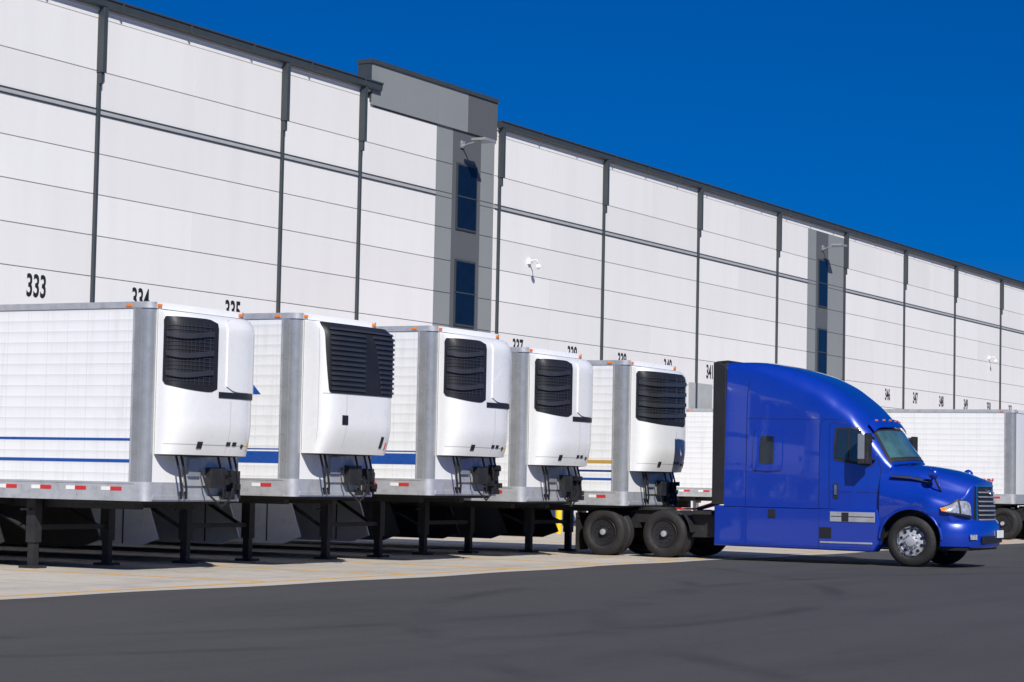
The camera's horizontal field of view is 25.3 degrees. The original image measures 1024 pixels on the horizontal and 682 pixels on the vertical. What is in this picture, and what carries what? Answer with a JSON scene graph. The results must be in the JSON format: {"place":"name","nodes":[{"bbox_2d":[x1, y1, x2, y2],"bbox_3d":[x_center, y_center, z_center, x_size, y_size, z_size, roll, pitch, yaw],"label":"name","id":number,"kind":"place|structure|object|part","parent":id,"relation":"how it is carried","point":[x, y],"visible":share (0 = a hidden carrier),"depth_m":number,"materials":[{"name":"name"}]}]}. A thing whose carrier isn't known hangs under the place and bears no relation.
{"place":"outdoors","nodes":[
{"label":"outdoors","id":0,"kind":"place"},
{"bbox_2d":[0,45,1022,522],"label":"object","id":1,"kind":"structure","parent":0,"point":[432,257],"depth_m":73.29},
{"bbox_2d":[357,58,499,140],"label":"parapet","id":2,"kind":"structure","parent":1,"relation":"on","point":[415,95],"depth_m":75.44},
{"bbox_2d":[0,0,1023,520],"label":"white panels","id":3,"kind":"object","parent":1,"relation":"attached to","point":[68,38],"visible":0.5,"depth_m":71.86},
{"bbox_2d":[26,273,45,297],"bbox_3d":[-12.057,-1.400,57.936,0.008,0.592,0.739,-1,-4,28],"label":"dock number","id":4,"kind":"object","parent":3,"relation":"attached to","point":[29,275],"visible":1,"depth_m":57.94,"materials":[{"name":"black paint"}]},
{"bbox_2d":[132,287,149,300],"bbox_3d":[-10.024,-1.131,61.730,0.008,0.592,0.764,-1,-4,28],"label":"dock number","id":5,"kind":"object","parent":3,"relation":"attached to","point":[146,298],"visible":0.63,"depth_m":61.73,"materials":[{"name":"black paint"}]},
{"bbox_2d":[225,300,239,311],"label":"dock number","id":6,"kind":"object","parent":3,"relation":"attached to","point":[233,303],"visible":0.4,"depth_m":65.53,"materials":[{"name":"black paint"}]},
{"bbox_2d":[0,85,1023,333],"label":"reveal band","id":7,"kind":"object","parent":3,"relation":"attached to","point":[252,149],"visible":1,"depth_m":72.15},
{"bbox_2d":[513,338,522,346],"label":"dock number","id":8,"kind":"object","parent":3,"relation":"attached to","point":[516,341],"visible":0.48,"depth_m":80.80,"materials":[{"name":"black paint"}]},
{"bbox_2d":[90,7,1003,510],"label":"downspouts","id":9,"kind":"object","parent":3,"relation":"attached to","point":[102,49],"visible":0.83,"depth_m":79.39,"materials":[{"name":"grey metal"}]},
{"bbox_2d":[568,346,576,352],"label":"dock number","id":10,"kind":"object","parent":3,"relation":"attached to","point":[574,349],"visible":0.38,"depth_m":84.62,"materials":[{"name":"black paint"}]},
{"bbox_2d":[618,353,625,359],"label":"dock number","id":11,"kind":"object","parent":3,"relation":"attached to","point":[622,356],"visible":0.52,"depth_m":88.41,"materials":[{"name":"black paint"}]},
{"bbox_2d":[688,382,711,502],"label":"dock doors","id":12,"kind":"structure","parent":3,"relation":"attached to","point":[704,399],"depth_m":94.96,"materials":[{"name":"metal"}]},
{"bbox_2d":[706,364,712,378],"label":"dock number","id":13,"kind":"object","parent":3,"relation":"attached to","point":[709,371],"visible":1,"depth_m":95.98,"materials":[{"name":"black paint"}]},
{"bbox_2d":[527,258,996,362],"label":"security camera","id":14,"kind":"object","parent":3,"relation":"attached to","point":[530,260],"visible":1,"depth_m":81.52,"materials":[{"name":"white plastic"}]},
{"bbox_2d":[885,388,889,399],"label":"dock number","id":15,"kind":"object","parent":3,"relation":"attached to","point":[888,395],"visible":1,"depth_m":116.00,"materials":[{"name":"black paint"}]},
{"bbox_2d":[939,396,943,406],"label":"dock number","id":16,"kind":"object","parent":3,"relation":"attached to","point":[942,402],"visible":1,"depth_m":123.88,"materials":[{"name":"black paint"}]},
{"bbox_2d":[38,0,1023,291],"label":"eave gutter","id":17,"kind":"object","parent":1,"relation":"attached to","point":[124,8],"visible":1,"depth_m":81.27,"materials":[{"name":"white metal"}]},
{"bbox_2d":[66,0,1023,287],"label":"roof","id":18,"kind":"structure","parent":1,"relation":"on","point":[498,128],"depth_m":81.34,"materials":[{"name":"black metal"}]},
{"bbox_2d":[432,124,843,378],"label":"grey panels","id":19,"kind":"object","parent":1,"relation":"attached to","point":[452,243],"visible":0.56,"depth_m":78.55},
{"bbox_2d":[453,162,827,373],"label":"windows","id":20,"kind":"structure","parent":19,"relation":"attached to","point":[465,270],"depth_m":77.66,"materials":[{"name":"blue glass"}]},
{"bbox_2d":[460,137,846,250],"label":"wall light","id":21,"kind":"object","parent":19,"relation":"attached to","point":[482,140],"visible":1,"depth_m":77.25,"materials":[{"name":"grey metal"}]},
{"bbox_2d":[0,543,1023,681],"bbox_3d":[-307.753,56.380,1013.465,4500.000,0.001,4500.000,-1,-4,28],"label":"ground","id":22,"kind":"structure","parent":0,"point":[883,616],"depth_m":24.60,"materials":[{"name":"grey asphalt"}]},
{"bbox_2d":[0,523,1023,599],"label":"concrete apron","id":23,"kind":"object","parent":22,"relation":"on","point":[18,581],"visible":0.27,"depth_m":41.84,"materials":[{"name":"beige concrete"}]},
{"bbox_2d":[0,301,254,567],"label":"refrigerated semi trailer","id":24,"kind":"object","parent":23,"relation":"on","point":[108,409],"visible":1,"depth_m":36.34,"materials":[{"name":"metal"}]},
{"bbox_2d":[90,313,394,563],"bbox_3d":[-9.908,1.842,43.478,16.671,4.334,2.645,-1,-4,28],"label":"refrigerated semi trailer","id":25,"kind":"object","parent":23,"relation":"on","point":[323,393],"visible":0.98,"depth_m":39.13,"materials":[{"name":"metal"}]},
{"bbox_2d":[231,326,510,559],"bbox_3d":[-7.739,2.061,46.734,16.620,4.374,2.645,-1,-4,28],"label":"refrigerated semi trailer","id":26,"kind":"object","parent":23,"relation":"on","point":[450,403],"visible":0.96,"depth_m":42.39,"materials":[{"name":"metal"}]},
{"bbox_2d":[360,347,592,554],"bbox_3d":[-6.035,2.385,50.230,16.620,4.214,2.645,-1,-4,28],"label":"refrigerated semi trailer","id":27,"kind":"object","parent":23,"relation":"on","point":[546,453],"visible":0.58,"depth_m":46.03,"materials":[{"name":"metal"}]},
{"bbox_2d":[0,524,1021,596],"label":"painted line","id":28,"kind":"object","parent":23,"relation":"on","point":[343,561],"visible":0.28,"depth_m":41.14,"materials":[{"name":"yellow paint"}]},
{"bbox_2d":[555,510,561,533],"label":"bollard","id":29,"kind":"object","parent":23,"relation":"on","point":[558,514],"visible":0.29,"depth_m":67.24,"materials":[{"name":"yellow metal"}]},
{"bbox_2d":[449,360,686,552],"bbox_3d":[-3.850,2.640,53.248,16.621,4.154,2.645,-1,-4,28],"label":"refrigerated semi trailer","id":30,"kind":"object","parent":23,"relation":"on","point":[638,443],"visible":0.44,"depth_m":48.83,"materials":[{"name":"metal"}]},
{"bbox_2d":[575,360,1003,566],"bbox_3d":[5.843,2.532,48.070,8.850,4.149,3.168,-1,-4,28],"label":"semi truck","id":31,"kind":"object","parent":23,"relation":"on","point":[802,458],"visible":1,"depth_m":46.73,"materials":[{"name":"blue paint"}]},
{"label":"side windows and seams","id":32,"kind":"part","parent":31,"relation":"part of","materials":[{"name":"blue paint"}]},
{"bbox_2d":[577,408,1023,511],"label":"dry van trailer","id":33,"kind":"object","parent":23,"relation":"on","point":[987,444],"visible":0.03,"depth_m":71.90,"materials":[{"name":"metal"}]},
{"bbox_2d":[994,506,1023,539],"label":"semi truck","id":34,"kind":"object","parent":23,"relation":"on","point":[1010,522],"visible":0.79,"depth_m":71.09,"materials":[{"name":"rubber"}]},
{"bbox_2d":[117,0,1023,281],"label":"sky","id":35,"kind":"structure","parent":0,"point":[899,121],"materials":[{"name":"blue"}]}
]}

